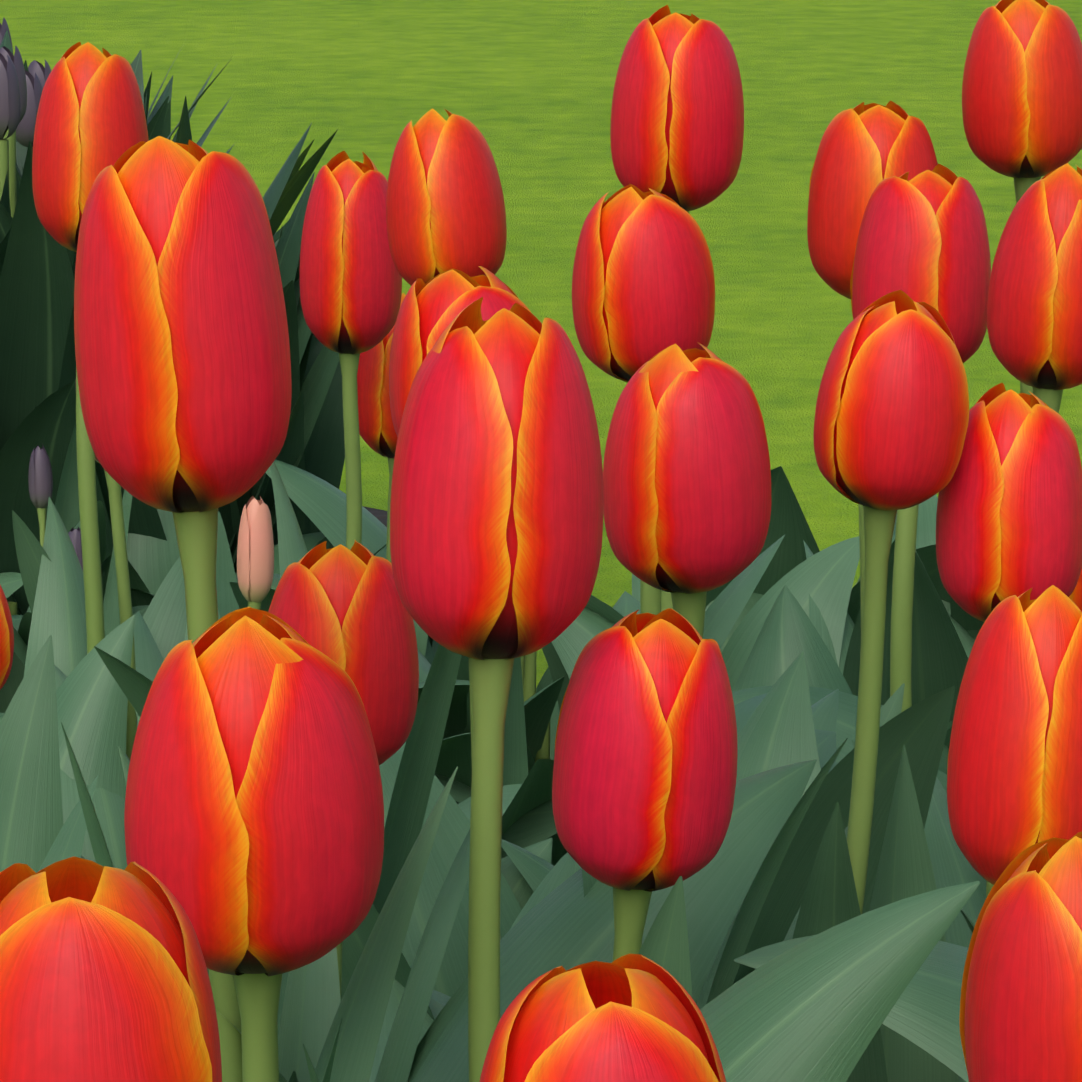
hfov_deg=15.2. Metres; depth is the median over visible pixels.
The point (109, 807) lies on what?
tulip foliage
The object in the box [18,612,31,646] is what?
tulip foliage
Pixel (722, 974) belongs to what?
tulip leaf
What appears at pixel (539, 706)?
tulip foliage
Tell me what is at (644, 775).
tulip
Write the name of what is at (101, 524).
tulip foliage
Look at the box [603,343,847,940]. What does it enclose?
tulip
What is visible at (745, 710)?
tulip foliage
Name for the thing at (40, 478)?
tulip
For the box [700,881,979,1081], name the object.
tulip leaf
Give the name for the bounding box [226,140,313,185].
leaf
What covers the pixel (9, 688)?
tulip
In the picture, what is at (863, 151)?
tulip
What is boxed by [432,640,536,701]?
tulip foliage
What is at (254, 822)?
tulip
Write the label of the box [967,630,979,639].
tulip foliage
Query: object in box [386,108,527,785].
tulip
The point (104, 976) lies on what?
tulip
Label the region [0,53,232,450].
leaf
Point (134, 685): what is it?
tulip leaf
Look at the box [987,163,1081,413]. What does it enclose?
tulip
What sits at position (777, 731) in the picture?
tulip foliage
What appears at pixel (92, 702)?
tulip foliage
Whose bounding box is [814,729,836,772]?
tulip foliage
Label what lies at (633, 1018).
tulip
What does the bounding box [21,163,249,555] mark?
leaf
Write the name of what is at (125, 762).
tulip leaf
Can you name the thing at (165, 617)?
tulip foliage
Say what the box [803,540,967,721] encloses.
tulip foliage
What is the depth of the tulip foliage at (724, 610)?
2.00 m
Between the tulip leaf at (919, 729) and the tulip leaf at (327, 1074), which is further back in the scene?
the tulip leaf at (919, 729)
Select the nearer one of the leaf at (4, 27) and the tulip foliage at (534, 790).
the tulip foliage at (534, 790)
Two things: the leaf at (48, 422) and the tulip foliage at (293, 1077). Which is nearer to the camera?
the tulip foliage at (293, 1077)
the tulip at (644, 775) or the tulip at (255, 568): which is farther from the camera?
the tulip at (255, 568)
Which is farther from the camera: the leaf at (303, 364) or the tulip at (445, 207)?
the leaf at (303, 364)
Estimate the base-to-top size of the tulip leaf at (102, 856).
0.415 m
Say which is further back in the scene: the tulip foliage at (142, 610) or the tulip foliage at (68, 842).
the tulip foliage at (142, 610)
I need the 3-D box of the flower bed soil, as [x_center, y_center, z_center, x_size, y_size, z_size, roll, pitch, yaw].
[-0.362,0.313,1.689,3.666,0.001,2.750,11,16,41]
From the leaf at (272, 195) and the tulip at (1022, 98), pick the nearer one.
the tulip at (1022, 98)
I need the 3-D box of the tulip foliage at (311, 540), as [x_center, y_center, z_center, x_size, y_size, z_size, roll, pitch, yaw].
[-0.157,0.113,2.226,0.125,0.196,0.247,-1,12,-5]
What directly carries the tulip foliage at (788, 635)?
on the flower bed soil
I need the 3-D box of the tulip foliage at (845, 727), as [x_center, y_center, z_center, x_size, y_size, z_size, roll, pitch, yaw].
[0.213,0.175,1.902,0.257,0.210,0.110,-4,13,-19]
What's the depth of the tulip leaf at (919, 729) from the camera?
1.31 m
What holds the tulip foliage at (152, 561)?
on the flower bed soil
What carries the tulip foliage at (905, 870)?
on the flower bed soil
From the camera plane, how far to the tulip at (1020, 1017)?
0.75 m
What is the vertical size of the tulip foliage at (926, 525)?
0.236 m
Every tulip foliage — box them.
[0,572,22,597]
[0,635,62,872]
[8,602,16,614]
[11,615,22,631]
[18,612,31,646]
[26,501,105,612]
[39,775,97,870]
[54,665,129,869]
[56,615,134,798]
[101,509,179,606]
[132,605,148,616]
[143,511,239,659]
[184,611,287,1031]
[235,532,324,575]
[236,574,640,762]
[265,460,552,692]
[289,1071,297,1081]
[369,979,443,1081]
[373,644,552,913]
[375,546,564,760]
[379,742,521,996]
[406,733,471,803]
[431,651,904,1005]
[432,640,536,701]
[434,774,470,802]
[456,535,784,773]
[502,759,566,865]
[510,852,965,1081]
[542,536,859,709]
[552,607,952,729]
[582,869,596,896]
[632,573,762,652]
[705,466,819,607]
[732,585,852,694]
[732,686,948,773]
[734,693,767,736]
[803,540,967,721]
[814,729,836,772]
[847,544,949,623]
[856,494,950,615]
[869,744,958,1081]
[924,777,985,947]
[944,726,951,747]
[945,886,974,932]
[950,596,983,630]
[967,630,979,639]
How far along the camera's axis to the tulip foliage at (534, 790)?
1.68 m
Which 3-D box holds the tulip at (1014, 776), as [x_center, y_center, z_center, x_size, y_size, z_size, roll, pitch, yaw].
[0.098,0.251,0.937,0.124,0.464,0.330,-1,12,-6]
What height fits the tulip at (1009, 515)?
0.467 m
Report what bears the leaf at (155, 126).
on the flower bed soil
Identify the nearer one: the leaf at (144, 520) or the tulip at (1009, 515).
the tulip at (1009, 515)
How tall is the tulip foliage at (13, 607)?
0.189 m
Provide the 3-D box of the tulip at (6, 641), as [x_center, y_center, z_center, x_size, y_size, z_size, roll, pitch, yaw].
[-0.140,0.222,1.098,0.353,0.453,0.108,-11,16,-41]
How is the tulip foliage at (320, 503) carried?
on the flower bed soil
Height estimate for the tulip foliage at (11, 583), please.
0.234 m
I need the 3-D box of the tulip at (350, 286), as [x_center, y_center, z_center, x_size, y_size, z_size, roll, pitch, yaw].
[-0.101,0.035,1.993,0.278,0.446,0.110,11,16,42]
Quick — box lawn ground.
[0,0,1081,687]
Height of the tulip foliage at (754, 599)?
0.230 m
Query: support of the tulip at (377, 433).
on the flower bed soil
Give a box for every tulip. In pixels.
[0,30,337,235]
[0,489,131,712]
[0,585,13,689]
[0,856,221,1081]
[12,456,163,759]
[16,50,172,197]
[24,42,148,676]
[28,423,79,546]
[74,136,340,1081]
[81,496,556,858]
[105,151,469,738]
[124,607,383,1081]
[130,293,427,656]
[222,608,737,1081]
[268,540,469,1081]
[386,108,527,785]
[389,266,530,939]
[390,297,603,1081]
[480,954,725,1081]
[501,164,990,890]
[572,184,839,773]
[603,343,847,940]
[610,5,838,731]
[755,290,968,1081]
[807,101,937,629]
[852,569,1081,792]
[936,383,1081,897]
[947,585,1081,884]
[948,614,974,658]
[959,832,1081,1081]
[962,0,1081,394]
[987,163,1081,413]
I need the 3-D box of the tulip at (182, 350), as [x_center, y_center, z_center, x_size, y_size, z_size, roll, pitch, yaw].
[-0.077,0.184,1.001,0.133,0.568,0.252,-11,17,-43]
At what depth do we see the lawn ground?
6.44 m
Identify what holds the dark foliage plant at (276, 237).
on the flower bed soil
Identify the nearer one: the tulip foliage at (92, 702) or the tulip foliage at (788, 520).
the tulip foliage at (92, 702)
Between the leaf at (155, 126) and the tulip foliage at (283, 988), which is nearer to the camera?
the tulip foliage at (283, 988)
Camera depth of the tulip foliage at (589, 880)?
1.12 m
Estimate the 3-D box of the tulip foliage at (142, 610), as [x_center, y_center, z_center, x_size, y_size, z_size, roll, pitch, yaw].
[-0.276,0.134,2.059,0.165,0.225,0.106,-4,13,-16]
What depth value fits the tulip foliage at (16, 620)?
2.01 m
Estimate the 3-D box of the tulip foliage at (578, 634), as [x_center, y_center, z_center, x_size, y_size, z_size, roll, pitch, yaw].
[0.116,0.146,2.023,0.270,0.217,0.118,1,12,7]
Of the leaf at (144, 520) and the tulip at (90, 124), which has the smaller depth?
the tulip at (90, 124)
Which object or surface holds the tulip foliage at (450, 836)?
on the flower bed soil
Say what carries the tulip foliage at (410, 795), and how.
on the flower bed soil
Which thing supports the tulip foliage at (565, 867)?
on the flower bed soil
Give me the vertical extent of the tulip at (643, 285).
0.495 m
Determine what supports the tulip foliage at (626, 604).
on the flower bed soil
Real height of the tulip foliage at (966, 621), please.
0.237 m
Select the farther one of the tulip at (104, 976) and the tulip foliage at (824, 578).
the tulip foliage at (824, 578)
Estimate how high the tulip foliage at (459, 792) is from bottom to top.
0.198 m
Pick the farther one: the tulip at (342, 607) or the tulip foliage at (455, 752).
the tulip foliage at (455, 752)
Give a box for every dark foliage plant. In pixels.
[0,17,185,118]
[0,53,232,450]
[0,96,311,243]
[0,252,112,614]
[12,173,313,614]
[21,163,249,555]
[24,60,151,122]
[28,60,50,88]
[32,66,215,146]
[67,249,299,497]
[161,100,170,139]
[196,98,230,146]
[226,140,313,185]
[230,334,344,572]
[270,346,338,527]
[273,220,288,242]
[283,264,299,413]
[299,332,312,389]
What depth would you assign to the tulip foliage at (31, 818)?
1.40 m
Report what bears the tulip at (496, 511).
on the flower bed soil
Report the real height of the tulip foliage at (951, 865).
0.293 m
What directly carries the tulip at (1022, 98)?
on the flower bed soil
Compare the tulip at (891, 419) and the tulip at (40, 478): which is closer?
the tulip at (891, 419)
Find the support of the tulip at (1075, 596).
on the flower bed soil
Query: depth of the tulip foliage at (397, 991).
1.22 m
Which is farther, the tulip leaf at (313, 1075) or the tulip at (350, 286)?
the tulip at (350, 286)
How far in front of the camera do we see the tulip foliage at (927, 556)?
2.21 m
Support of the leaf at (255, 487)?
on the flower bed soil
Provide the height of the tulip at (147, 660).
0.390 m
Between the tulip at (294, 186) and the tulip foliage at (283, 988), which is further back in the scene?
the tulip at (294, 186)
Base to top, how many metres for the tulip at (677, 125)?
0.548 m
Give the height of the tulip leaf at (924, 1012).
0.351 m
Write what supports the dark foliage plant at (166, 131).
on the flower bed soil
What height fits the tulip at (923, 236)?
0.501 m
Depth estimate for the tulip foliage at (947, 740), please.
1.91 m
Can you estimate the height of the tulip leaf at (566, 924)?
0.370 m
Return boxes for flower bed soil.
[363,506,386,526]
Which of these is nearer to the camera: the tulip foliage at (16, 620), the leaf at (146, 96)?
the tulip foliage at (16, 620)
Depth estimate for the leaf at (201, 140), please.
2.88 m
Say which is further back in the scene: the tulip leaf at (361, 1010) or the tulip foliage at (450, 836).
the tulip foliage at (450, 836)
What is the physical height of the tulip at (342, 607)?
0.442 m
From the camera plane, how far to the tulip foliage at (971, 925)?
1.23 m
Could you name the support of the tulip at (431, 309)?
on the flower bed soil
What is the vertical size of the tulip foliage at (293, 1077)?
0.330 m
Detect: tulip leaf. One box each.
[61,722,113,867]
[94,646,434,1019]
[118,746,208,974]
[303,1044,319,1081]
[315,767,457,1081]
[322,1019,341,1081]
[407,759,816,1081]
[696,738,847,1009]
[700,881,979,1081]
[733,686,954,983]
[734,935,968,1081]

